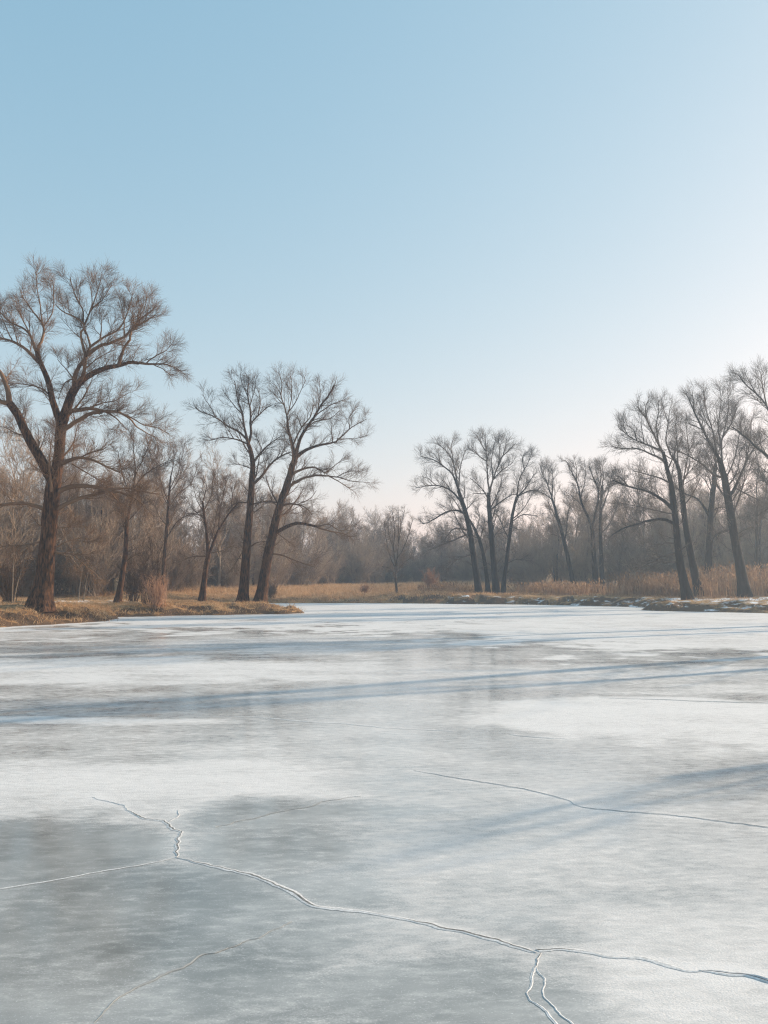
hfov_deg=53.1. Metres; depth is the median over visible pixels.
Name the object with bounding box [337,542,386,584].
bare shrub
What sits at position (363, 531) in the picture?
bare tree
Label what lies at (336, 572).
bare shrub
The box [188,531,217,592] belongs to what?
bare shrub
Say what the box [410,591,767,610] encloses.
bank grass
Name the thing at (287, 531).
bare tree
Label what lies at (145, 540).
bare shrub
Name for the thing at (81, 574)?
sapling
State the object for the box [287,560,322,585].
bare shrub
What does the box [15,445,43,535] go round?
bare tree
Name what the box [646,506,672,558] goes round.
bare tree
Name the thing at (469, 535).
bare tree
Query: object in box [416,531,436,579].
bare tree
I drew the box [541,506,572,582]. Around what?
bare tree
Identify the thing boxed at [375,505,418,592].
bare tree
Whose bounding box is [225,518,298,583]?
bare shrub
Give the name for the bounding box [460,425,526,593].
bare tree
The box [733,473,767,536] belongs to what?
bare tree
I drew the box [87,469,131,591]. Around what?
bare tree
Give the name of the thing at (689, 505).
bare tree
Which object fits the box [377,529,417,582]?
bare shrub
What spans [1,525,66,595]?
bare shrub
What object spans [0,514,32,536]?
bare shrub
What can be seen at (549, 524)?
bare tree
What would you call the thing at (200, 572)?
bare shrub
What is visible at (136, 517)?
bare tree
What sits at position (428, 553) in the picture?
bare shrub
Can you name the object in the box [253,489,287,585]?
bare tree
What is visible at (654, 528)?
bare tree
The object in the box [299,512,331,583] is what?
bare tree
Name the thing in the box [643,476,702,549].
bare tree
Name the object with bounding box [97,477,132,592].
bare tree
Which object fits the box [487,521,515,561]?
bare tree
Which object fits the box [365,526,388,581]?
bare tree
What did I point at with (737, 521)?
bare tree
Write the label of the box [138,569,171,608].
bare shrub
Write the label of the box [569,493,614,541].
bare tree
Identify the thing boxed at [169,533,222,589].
bare shrub
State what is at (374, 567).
bare shrub
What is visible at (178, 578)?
bare shrub
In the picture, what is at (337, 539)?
bare tree
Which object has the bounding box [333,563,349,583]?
bare shrub
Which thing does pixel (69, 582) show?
bare shrub
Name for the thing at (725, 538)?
bare shrub
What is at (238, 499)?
bare tree
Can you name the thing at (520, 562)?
bare shrub
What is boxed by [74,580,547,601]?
meadow grass
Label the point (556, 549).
bare tree
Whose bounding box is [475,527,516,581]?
bare shrub
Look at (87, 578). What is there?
sapling
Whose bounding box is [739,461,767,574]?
bare tree
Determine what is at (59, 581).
bare shrub
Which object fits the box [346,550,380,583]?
bare shrub
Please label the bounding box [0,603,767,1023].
ice
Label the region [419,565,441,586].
bare shrub
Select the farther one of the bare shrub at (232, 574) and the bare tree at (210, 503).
the bare tree at (210, 503)
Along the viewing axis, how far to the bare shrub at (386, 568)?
104.43 m
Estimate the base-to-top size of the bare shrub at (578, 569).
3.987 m
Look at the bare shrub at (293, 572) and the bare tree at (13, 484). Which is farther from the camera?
the bare shrub at (293, 572)
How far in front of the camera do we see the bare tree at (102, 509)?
55.69 m
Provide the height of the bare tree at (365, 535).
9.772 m
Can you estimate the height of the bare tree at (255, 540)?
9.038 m
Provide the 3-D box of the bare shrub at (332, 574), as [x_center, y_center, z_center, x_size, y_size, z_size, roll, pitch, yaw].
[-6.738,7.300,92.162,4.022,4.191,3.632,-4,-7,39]
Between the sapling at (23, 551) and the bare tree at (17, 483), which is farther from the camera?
the bare tree at (17, 483)
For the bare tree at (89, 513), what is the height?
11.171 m
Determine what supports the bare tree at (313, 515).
on the ground at (659, 603)
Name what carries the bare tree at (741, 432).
on the ground at (659, 603)
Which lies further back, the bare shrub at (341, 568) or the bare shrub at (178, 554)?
the bare shrub at (341, 568)
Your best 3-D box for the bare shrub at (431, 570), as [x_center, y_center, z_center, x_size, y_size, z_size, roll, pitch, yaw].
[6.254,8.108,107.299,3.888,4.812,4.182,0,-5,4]
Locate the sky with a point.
(528, 218)
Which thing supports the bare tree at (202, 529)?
on the ground at (659, 603)
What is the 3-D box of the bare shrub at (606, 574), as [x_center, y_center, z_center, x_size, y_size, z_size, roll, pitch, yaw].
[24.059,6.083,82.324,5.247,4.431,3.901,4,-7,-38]
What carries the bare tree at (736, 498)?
on the ground at (659, 603)
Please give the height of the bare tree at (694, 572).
13.526 m
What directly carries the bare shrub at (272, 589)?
on the ground at (659, 603)
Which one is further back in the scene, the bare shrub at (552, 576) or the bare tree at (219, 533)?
the bare shrub at (552, 576)
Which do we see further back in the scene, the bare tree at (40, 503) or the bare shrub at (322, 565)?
the bare shrub at (322, 565)
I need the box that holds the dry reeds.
[415,560,767,596]
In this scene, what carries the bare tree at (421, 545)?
on the ground at (659, 603)
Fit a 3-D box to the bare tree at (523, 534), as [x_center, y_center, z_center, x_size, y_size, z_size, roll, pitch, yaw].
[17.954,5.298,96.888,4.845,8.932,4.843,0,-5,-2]
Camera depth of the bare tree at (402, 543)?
112.23 m
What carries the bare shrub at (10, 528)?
on the ground at (659, 603)
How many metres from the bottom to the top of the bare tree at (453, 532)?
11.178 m
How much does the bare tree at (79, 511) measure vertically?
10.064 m
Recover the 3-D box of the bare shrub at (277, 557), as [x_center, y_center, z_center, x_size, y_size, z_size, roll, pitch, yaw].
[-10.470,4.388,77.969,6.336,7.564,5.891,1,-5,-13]
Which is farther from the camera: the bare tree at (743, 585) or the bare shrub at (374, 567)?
the bare shrub at (374, 567)
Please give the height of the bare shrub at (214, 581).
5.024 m
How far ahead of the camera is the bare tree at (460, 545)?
112.31 m
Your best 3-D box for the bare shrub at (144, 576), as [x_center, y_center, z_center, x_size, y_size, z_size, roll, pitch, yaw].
[-11.076,2.163,36.696,1.887,4.522,2.630,2,-5,-18]
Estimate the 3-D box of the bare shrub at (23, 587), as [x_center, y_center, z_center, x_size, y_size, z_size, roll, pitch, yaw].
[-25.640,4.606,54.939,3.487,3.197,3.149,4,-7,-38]
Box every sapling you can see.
[7,505,22,603]
[13,546,32,602]
[78,545,87,600]
[83,553,92,600]
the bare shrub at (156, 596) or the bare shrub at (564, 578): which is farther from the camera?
the bare shrub at (564, 578)
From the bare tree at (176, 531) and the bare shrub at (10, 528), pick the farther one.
the bare tree at (176, 531)
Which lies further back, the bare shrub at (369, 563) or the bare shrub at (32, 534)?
the bare shrub at (369, 563)
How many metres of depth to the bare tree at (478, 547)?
105.77 m
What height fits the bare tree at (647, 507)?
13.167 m
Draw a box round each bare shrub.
[0,493,40,579]
[0,493,41,565]
[0,496,88,596]
[0,500,28,562]
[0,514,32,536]
[0,549,33,602]
[1,509,73,596]
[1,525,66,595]
[8,553,36,596]
[16,571,34,596]
[22,528,77,594]
[26,538,73,580]
[54,525,116,596]
[55,527,77,593]
[55,530,105,594]
[55,544,93,594]
[56,483,165,595]
[69,535,121,593]
[74,504,189,590]
[76,547,119,595]
[90,517,178,593]
[90,557,119,594]
[112,555,156,601]
[133,510,170,603]
[136,516,198,591]
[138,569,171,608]
[146,538,196,591]
[153,535,205,584]
[165,547,209,590]
[167,532,221,591]
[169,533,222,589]
[171,539,220,592]
[174,540,204,591]
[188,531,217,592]
[193,551,229,585]
[196,543,230,587]
[197,515,256,586]
[212,540,255,588]
[214,548,260,588]
[216,536,262,584]
[216,555,252,588]
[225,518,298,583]
[237,526,281,585]
[250,538,306,584]
[252,522,311,585]
[268,581,278,597]
[274,543,299,585]
[278,519,358,584]
[286,547,310,585]
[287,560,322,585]
[297,530,334,585]
[306,531,350,584]
[308,541,339,584]
[313,557,346,583]
[319,562,349,583]
[331,523,387,584]
[331,545,350,584]
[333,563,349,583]
[335,544,363,580]
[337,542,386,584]
[340,545,381,584]
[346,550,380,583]
[351,526,396,583]
[359,582,373,593]
[362,541,385,583]
[363,537,399,583]
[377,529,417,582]
[382,543,422,581]
[383,568,400,582]
[396,559,413,582]
[399,532,443,581]
[406,550,429,582]
[419,552,448,580]
[419,556,436,580]
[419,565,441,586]
[421,531,468,581]
[443,549,472,581]
[445,536,483,578]
[465,529,524,581]
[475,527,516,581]
[480,547,513,585]
[485,551,520,587]
[503,530,562,582]
[505,516,559,586]
[511,539,554,584]
[547,547,566,583]
[549,545,577,587]
[563,531,612,585]
[565,556,591,584]
[577,537,614,587]
[589,551,618,588]
[603,521,663,568]
[616,507,686,577]
[621,550,669,578]
[638,549,676,579]
[646,521,705,573]
[672,520,746,573]
[680,521,751,573]
[682,516,753,553]
[687,502,744,573]
[744,542,767,575]
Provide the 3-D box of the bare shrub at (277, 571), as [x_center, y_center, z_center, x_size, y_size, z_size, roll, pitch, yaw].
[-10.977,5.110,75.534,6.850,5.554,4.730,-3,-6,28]
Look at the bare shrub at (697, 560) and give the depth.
67.97 m
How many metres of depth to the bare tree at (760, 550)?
60.18 m
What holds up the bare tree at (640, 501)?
on the ground at (659, 603)
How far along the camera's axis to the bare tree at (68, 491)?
57.77 m
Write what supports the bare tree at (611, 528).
on the ground at (659, 603)
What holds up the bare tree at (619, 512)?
on the ground at (659, 603)
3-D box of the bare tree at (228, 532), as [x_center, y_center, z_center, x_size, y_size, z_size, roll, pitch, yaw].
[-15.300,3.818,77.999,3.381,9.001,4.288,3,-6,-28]
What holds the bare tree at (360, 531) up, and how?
on the ground at (659, 603)
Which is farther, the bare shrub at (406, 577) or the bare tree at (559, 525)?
the bare shrub at (406, 577)
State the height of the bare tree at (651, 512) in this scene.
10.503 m
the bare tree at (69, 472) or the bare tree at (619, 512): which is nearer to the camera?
the bare tree at (69, 472)
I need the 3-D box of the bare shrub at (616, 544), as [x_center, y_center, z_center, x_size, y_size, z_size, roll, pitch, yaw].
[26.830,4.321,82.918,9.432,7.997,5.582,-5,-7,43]
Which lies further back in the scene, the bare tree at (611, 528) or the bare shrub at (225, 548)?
the bare tree at (611, 528)
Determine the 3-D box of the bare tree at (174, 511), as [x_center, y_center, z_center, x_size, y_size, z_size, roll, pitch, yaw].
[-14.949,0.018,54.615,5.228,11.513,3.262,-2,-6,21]
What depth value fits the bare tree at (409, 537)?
121.34 m
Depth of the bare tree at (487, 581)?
64.98 m
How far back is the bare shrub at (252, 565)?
75.58 m
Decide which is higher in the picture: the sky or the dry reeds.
the sky
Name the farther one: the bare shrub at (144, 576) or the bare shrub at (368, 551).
the bare shrub at (368, 551)
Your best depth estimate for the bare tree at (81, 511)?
63.60 m
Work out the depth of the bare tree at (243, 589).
41.16 m
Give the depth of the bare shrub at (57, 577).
55.94 m
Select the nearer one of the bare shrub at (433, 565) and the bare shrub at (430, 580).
the bare shrub at (430, 580)
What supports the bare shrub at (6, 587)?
on the ground at (659, 603)
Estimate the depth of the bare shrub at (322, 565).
93.59 m
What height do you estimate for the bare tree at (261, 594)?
13.875 m
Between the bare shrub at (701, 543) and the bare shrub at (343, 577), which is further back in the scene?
the bare shrub at (343, 577)
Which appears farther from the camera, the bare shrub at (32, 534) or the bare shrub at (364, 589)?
the bare shrub at (364, 589)
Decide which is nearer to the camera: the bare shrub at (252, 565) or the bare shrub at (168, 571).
the bare shrub at (168, 571)
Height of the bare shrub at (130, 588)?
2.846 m
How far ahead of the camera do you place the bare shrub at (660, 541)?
70.15 m
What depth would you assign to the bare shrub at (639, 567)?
70.64 m
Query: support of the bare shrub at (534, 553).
on the ground at (659, 603)
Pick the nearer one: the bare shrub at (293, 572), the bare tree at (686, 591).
the bare tree at (686, 591)
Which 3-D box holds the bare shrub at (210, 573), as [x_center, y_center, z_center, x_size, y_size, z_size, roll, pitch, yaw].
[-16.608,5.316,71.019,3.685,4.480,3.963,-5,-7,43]
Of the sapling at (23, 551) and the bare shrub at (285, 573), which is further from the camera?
the bare shrub at (285, 573)
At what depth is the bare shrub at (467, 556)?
104.87 m
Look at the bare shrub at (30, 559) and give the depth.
53.13 m
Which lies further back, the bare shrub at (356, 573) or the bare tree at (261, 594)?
the bare shrub at (356, 573)
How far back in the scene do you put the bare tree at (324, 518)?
96.17 m
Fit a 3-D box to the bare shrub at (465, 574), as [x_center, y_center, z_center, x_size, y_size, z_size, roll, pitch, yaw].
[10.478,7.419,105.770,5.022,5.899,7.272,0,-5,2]
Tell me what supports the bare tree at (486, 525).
on the ground at (659, 603)
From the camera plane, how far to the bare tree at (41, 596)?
29.99 m
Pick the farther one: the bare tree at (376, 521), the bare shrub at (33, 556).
the bare tree at (376, 521)
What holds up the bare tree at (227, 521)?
on the ground at (659, 603)
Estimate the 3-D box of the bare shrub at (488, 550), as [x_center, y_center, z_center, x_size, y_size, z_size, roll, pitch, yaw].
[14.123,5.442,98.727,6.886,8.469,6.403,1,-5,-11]
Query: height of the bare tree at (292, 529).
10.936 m
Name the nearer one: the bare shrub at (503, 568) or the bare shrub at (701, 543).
the bare shrub at (701, 543)
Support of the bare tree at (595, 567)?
on the ground at (659, 603)
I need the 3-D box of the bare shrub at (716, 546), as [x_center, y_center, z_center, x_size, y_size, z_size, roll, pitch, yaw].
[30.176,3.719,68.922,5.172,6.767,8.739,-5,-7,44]
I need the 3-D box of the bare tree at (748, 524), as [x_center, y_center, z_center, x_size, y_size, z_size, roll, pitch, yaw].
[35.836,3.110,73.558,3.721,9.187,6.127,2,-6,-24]
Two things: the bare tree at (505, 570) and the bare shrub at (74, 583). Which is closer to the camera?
the bare shrub at (74, 583)
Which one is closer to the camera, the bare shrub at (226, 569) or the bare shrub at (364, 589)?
the bare shrub at (364, 589)
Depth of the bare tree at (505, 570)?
64.08 m
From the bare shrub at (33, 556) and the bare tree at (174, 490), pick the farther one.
the bare tree at (174, 490)
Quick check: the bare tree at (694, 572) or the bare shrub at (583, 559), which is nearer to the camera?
the bare tree at (694, 572)
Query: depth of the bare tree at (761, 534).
70.73 m
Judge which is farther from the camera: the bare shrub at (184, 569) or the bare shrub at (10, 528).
the bare shrub at (184, 569)
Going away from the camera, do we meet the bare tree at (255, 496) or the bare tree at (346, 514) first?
the bare tree at (255, 496)
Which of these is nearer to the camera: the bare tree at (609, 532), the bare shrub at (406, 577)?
the bare tree at (609, 532)
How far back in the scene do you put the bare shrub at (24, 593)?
53.16 m
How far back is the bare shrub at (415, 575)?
106.02 m
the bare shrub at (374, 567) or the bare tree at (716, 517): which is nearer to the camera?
the bare tree at (716, 517)
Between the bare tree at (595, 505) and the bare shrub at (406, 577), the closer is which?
the bare tree at (595, 505)
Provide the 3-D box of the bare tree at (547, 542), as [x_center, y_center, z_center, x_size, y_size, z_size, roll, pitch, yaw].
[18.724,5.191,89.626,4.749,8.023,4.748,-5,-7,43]
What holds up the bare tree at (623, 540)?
on the ground at (659, 603)
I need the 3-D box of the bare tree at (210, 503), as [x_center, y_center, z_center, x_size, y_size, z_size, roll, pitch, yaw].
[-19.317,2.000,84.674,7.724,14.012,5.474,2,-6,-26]
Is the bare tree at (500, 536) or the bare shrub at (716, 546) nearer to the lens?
the bare shrub at (716, 546)
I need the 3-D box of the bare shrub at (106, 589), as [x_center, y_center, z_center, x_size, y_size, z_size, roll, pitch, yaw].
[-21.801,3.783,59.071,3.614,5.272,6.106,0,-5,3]
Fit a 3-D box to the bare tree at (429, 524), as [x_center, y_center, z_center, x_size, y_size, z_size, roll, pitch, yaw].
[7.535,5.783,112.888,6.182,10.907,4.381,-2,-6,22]
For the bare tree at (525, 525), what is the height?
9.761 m
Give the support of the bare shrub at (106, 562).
on the ground at (659, 603)
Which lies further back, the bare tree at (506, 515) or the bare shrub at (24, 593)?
the bare tree at (506, 515)
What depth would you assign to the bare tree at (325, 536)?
103.38 m
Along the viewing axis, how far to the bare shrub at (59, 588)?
60.64 m
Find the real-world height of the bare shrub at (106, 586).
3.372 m
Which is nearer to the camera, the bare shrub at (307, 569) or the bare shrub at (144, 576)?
the bare shrub at (144, 576)
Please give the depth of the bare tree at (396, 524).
108.46 m
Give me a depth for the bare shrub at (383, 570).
100.92 m
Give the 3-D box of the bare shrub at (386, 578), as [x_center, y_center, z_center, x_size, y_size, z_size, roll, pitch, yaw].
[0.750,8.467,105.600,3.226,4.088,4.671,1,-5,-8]
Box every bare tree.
[0,248,193,611]
[0,414,49,555]
[0,460,31,530]
[0,467,30,592]
[4,458,79,549]
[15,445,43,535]
[17,479,68,582]
[24,454,97,596]
[30,429,109,593]
[58,468,152,595]
[64,466,116,590]
[65,488,94,589]
[72,482,102,591]
[76,490,108,589]
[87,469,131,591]
[90,468,129,591]
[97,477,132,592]
[101,419,183,602]
[116,469,165,552]
[117,472,169,554]
[127,456,170,540]
[129,436,205,544]
[132,473,178,589]
[145,433,208,590]
[145,507,198,550]
[169,501,199,588]
[170,466,244,601]
[177,471,239,585]
[180,361,304,602]
[187,508,215,552]
[194,432,248,586]
[211,500,246,553]
[213,472,249,546]
[221,507,245,585]
[226,488,267,578]
[234,462,280,545]
[235,509,264,585]
[250,361,382,602]
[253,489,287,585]
[258,486,297,586]
[265,505,303,581]
[282,503,314,583]
[286,497,330,584]
[299,505,330,554]
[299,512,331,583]
[315,514,334,559]
[324,505,358,580]
[325,515,352,558]
[328,520,357,552]
[329,499,365,555]
[333,518,363,581]
[348,523,375,547]
[355,526,373,547]
[361,504,398,547]
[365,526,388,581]
[370,511,415,580]
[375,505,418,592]
[393,532,410,556]
[406,429,487,592]
[406,527,419,552]
[415,536,435,581]
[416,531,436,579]
[423,519,450,579]
[429,520,458,581]
[439,518,464,554]
[455,502,490,592]
[457,535,476,556]
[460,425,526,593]
[473,523,487,577]
[474,535,495,569]
[481,509,510,538]
[482,523,514,556]
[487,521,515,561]
[491,442,545,593]
[496,512,542,576]
[508,521,539,584]
[516,521,545,582]
[525,517,549,551]
[528,456,578,584]
[531,524,558,581]
[538,503,572,580]
[540,505,568,573]
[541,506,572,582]
[555,455,619,587]
[559,482,605,567]
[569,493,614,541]
[569,497,605,561]
[582,492,616,570]
[588,456,630,588]
[590,493,635,546]
[596,488,653,577]
[597,385,694,599]
[609,457,668,579]
[609,515,642,587]
[640,494,670,547]
[640,504,666,552]
[642,392,714,596]
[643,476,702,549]
[645,501,658,531]
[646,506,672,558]
[655,367,767,597]
[660,415,740,578]
[666,482,702,536]
[676,485,764,567]
[680,493,722,541]
[682,472,722,545]
[705,506,754,552]
[713,353,767,523]
[716,483,745,536]
[732,482,755,515]
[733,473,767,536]
[736,469,767,573]
[738,502,767,545]
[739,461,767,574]
[742,515,767,550]
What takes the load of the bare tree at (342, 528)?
on the ground at (659, 603)
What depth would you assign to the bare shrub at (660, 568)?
68.98 m
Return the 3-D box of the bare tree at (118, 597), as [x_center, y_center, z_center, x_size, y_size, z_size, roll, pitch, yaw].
[-12.193,-0.192,39.174,4.432,9.931,2.986,0,-5,0]
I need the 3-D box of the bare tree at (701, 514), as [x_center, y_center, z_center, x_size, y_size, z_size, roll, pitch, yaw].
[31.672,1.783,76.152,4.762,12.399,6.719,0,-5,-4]
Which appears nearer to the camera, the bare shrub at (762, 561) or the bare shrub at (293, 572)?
the bare shrub at (762, 561)
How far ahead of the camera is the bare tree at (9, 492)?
61.86 m
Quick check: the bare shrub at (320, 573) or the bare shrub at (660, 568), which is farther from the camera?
the bare shrub at (320, 573)
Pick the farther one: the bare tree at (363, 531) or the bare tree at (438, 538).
the bare tree at (363, 531)
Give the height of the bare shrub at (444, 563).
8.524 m
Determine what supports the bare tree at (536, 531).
on the ground at (659, 603)
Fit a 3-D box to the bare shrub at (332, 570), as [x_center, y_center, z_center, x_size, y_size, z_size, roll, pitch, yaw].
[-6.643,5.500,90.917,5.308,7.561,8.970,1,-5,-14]
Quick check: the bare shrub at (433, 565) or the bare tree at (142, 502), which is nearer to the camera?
the bare tree at (142, 502)
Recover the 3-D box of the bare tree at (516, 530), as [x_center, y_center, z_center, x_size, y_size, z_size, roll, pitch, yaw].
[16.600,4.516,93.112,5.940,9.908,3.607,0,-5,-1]
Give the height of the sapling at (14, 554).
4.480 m
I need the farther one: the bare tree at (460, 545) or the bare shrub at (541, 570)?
the bare tree at (460, 545)
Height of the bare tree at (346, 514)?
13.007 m
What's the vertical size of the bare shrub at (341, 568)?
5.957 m
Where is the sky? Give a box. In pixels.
[0,0,767,559]
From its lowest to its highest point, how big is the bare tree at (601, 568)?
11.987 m
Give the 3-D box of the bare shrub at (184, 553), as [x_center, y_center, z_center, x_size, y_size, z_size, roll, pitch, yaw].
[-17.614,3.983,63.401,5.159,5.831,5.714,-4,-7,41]
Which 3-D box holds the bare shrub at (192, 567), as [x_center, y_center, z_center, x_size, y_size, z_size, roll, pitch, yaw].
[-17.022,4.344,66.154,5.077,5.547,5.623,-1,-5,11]
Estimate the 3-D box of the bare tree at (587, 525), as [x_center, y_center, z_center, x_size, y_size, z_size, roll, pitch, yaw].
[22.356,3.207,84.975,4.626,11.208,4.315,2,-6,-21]
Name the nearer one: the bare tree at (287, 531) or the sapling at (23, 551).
the sapling at (23, 551)
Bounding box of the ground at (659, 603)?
[0,561,767,626]
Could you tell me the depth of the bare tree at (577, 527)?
80.90 m
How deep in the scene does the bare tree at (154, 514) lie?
60.61 m
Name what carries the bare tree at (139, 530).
on the ground at (659, 603)
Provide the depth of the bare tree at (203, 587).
45.31 m
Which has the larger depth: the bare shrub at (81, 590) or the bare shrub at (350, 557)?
the bare shrub at (350, 557)
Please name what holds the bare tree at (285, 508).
on the ground at (659, 603)
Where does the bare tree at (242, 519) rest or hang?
on the ground at (659, 603)
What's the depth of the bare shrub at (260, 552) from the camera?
77.06 m
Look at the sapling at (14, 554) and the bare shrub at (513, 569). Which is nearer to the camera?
the sapling at (14, 554)
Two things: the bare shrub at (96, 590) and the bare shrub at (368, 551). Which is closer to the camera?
the bare shrub at (96, 590)
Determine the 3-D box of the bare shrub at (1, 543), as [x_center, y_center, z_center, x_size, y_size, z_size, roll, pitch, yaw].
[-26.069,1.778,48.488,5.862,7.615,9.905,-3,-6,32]
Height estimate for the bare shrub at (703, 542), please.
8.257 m
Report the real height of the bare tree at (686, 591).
12.794 m
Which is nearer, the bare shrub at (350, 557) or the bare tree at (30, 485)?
the bare tree at (30, 485)
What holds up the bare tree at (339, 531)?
on the ground at (659, 603)
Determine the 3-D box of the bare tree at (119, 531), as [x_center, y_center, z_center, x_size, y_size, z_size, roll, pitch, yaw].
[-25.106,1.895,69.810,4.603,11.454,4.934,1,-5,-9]
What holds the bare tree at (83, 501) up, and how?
on the ground at (659, 603)
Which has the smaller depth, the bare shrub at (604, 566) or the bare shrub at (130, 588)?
the bare shrub at (130, 588)
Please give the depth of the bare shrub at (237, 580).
69.55 m
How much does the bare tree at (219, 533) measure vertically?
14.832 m
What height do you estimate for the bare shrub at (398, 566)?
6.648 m
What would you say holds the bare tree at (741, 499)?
on the ground at (659, 603)
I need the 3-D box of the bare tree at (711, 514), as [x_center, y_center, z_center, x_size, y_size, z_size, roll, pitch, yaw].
[22.983,-0.707,55.782,5.856,13.142,2.950,1,-5,-10]
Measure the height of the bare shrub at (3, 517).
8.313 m
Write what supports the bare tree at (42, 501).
on the ground at (659, 603)
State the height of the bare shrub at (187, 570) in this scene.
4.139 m
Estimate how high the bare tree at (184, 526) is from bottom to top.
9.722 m
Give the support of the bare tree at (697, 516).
on the ground at (659, 603)

